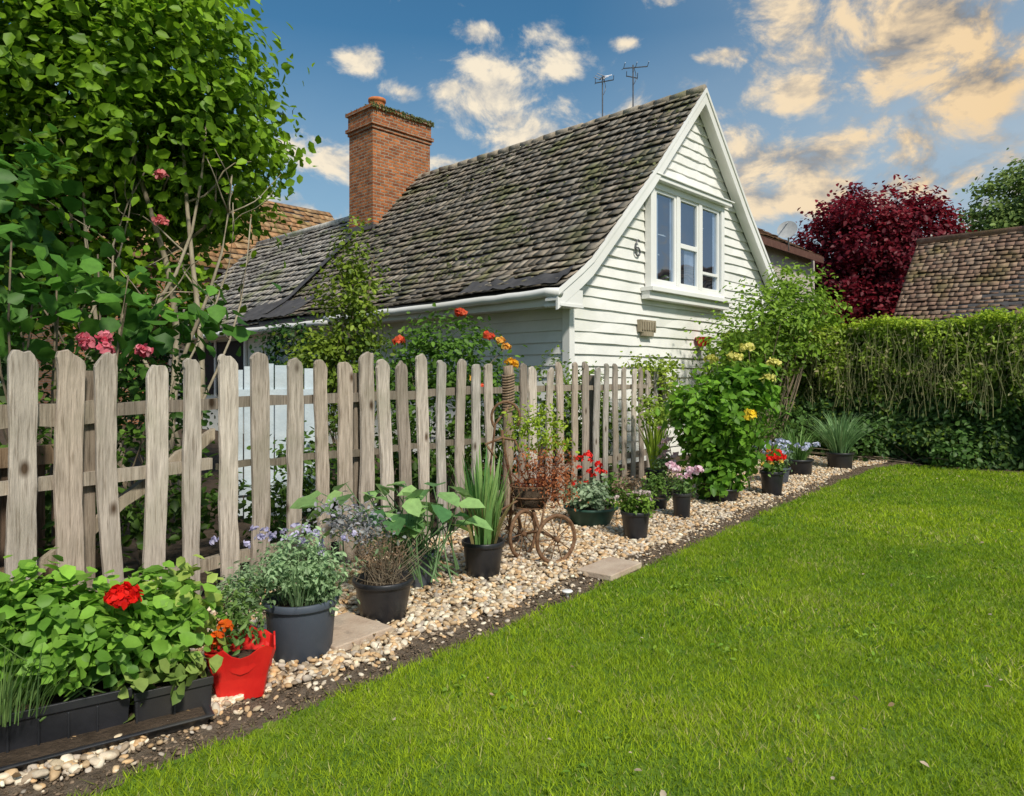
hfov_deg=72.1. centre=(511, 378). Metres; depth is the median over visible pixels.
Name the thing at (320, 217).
roof tiles
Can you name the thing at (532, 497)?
rusty tricycle planter
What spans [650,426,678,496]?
potted shrub
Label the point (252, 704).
soil border
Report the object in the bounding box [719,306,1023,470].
hedge
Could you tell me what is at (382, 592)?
potted heather
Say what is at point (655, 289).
window frame
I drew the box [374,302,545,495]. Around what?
rose bush
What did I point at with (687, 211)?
window panes
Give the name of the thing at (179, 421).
bay bush
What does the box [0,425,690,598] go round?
garden soil
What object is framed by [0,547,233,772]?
geranium trough
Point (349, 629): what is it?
paving slab
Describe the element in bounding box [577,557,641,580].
paving slab
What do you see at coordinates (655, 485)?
potted shrub
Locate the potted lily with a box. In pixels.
[630,394,674,482]
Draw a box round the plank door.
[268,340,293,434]
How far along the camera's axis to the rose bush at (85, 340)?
4.97 m
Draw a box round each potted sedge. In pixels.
[770,426,826,474]
[800,409,888,468]
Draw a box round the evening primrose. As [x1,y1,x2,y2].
[504,345,629,479]
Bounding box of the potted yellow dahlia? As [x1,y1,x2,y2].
[655,342,791,501]
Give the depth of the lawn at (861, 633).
2.96 m
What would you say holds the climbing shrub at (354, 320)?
on the garden soil at (174, 551)
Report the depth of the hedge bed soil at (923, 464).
10.33 m
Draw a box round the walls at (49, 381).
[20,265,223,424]
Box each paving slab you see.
[331,612,391,650]
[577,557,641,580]
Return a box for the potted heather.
[300,491,440,624]
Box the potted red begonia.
[758,448,789,495]
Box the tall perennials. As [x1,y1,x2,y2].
[687,351,811,473]
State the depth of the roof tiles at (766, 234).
18.95 m
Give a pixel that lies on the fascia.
(792, 249)
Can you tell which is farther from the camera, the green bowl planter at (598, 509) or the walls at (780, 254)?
the walls at (780, 254)
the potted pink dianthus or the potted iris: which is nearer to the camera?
the potted iris
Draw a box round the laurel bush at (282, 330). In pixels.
[248,310,327,448]
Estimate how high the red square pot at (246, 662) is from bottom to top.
0.457 m
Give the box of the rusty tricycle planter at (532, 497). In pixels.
[485,399,592,562]
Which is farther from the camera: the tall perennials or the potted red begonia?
the tall perennials
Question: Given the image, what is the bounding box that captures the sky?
[9,0,1023,257]
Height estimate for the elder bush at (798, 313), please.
3.396 m
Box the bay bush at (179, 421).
[118,288,217,488]
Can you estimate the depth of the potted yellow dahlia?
7.30 m
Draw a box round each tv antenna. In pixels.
[594,73,613,116]
[622,62,648,106]
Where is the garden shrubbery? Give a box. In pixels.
[0,361,628,573]
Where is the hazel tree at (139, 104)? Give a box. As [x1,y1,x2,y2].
[0,0,320,519]
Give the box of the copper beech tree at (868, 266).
[789,174,977,326]
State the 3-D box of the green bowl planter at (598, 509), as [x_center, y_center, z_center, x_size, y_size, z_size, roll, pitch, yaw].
[0.743,0.979,6.258,0.657,0.642,0.660,0,0,12]
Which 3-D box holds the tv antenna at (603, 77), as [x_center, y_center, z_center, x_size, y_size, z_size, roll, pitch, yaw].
[1.782,-5.387,13.604,0.381,0.995,0.348,0,0,1]
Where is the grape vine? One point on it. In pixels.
(134, 325)
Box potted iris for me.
[447,445,520,580]
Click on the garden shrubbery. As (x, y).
(136, 525)
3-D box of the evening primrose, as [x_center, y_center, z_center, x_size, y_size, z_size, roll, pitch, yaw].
[0.496,0.443,8.687,1.069,1.723,2.498,0,0,44]
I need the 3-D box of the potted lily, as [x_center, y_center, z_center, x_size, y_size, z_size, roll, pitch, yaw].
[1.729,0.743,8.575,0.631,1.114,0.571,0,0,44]
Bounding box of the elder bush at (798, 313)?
[681,255,858,455]
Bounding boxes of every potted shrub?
[640,471,672,509]
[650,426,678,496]
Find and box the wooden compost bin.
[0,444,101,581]
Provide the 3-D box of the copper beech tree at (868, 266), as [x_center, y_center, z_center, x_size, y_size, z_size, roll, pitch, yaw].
[11.449,-2.516,22.530,5.967,7.729,6.528,0,0,44]
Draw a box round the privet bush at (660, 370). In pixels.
[618,345,692,457]
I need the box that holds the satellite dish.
[777,221,797,250]
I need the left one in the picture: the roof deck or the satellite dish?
the roof deck
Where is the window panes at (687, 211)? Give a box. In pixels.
[658,194,711,288]
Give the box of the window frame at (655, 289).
[640,170,734,310]
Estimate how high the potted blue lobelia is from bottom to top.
0.579 m
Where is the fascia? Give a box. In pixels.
[761,236,823,262]
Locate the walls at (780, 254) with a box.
[764,245,814,315]
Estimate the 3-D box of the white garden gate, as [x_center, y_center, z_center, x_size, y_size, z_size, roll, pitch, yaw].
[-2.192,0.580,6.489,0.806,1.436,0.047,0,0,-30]
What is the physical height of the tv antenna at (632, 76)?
0.976 m
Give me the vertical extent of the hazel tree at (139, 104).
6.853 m
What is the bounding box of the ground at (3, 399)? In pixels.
[0,383,6,402]
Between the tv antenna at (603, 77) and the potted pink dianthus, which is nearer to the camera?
the potted pink dianthus
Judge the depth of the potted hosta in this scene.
4.26 m
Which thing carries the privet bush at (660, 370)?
on the gravel bed
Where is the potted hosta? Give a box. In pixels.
[290,481,492,587]
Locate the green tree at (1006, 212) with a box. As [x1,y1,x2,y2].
[932,148,1023,235]
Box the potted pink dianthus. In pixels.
[665,461,703,518]
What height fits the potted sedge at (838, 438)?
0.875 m
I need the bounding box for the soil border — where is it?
[0,460,917,795]
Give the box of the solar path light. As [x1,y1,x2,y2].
[562,589,572,597]
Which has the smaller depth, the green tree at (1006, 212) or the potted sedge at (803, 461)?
the potted sedge at (803, 461)
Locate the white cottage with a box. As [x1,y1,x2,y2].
[167,84,787,471]
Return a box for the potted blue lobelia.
[755,438,819,482]
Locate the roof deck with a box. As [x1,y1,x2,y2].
[133,203,321,271]
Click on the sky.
(809, 97)
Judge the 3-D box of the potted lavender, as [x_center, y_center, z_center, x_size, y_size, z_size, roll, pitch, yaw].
[-1.057,0.986,3.317,0.781,0.629,0.578,0,0,21]
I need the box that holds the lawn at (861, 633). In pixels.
[69,463,1023,795]
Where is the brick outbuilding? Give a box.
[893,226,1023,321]
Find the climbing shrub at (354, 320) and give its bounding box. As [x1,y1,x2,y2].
[262,214,402,445]
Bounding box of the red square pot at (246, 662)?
[204,572,275,699]
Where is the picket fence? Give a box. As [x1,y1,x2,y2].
[0,350,665,595]
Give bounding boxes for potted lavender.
[200,522,378,663]
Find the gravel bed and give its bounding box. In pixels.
[0,451,890,795]
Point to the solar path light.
(566, 591)
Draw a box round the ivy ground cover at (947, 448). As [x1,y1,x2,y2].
[768,404,988,470]
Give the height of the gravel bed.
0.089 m
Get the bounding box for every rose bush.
[3,169,209,548]
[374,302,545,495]
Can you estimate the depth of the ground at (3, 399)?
46.87 m
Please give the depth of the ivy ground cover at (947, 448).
10.75 m
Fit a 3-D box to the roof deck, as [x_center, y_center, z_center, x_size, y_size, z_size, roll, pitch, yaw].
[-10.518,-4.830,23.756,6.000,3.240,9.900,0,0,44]
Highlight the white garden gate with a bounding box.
[238,364,315,517]
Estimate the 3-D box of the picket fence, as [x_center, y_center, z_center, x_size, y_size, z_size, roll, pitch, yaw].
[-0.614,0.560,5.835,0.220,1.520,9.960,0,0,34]
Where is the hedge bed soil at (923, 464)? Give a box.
[883,461,1022,473]
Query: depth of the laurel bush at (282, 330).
11.35 m
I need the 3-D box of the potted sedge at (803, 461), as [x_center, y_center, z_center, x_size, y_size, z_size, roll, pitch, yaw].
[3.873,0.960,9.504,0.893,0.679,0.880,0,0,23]
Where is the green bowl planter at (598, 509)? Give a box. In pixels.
[559,450,631,526]
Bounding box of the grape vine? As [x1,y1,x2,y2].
[0,123,281,569]
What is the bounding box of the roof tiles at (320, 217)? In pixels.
[56,193,334,268]
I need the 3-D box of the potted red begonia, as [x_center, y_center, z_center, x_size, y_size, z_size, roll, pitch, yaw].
[2.903,1.042,7.830,0.338,0.516,0.369,0,0,7]
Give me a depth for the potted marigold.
5.66 m
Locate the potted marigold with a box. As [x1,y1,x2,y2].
[610,471,659,539]
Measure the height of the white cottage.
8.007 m
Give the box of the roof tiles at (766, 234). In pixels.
[758,228,820,255]

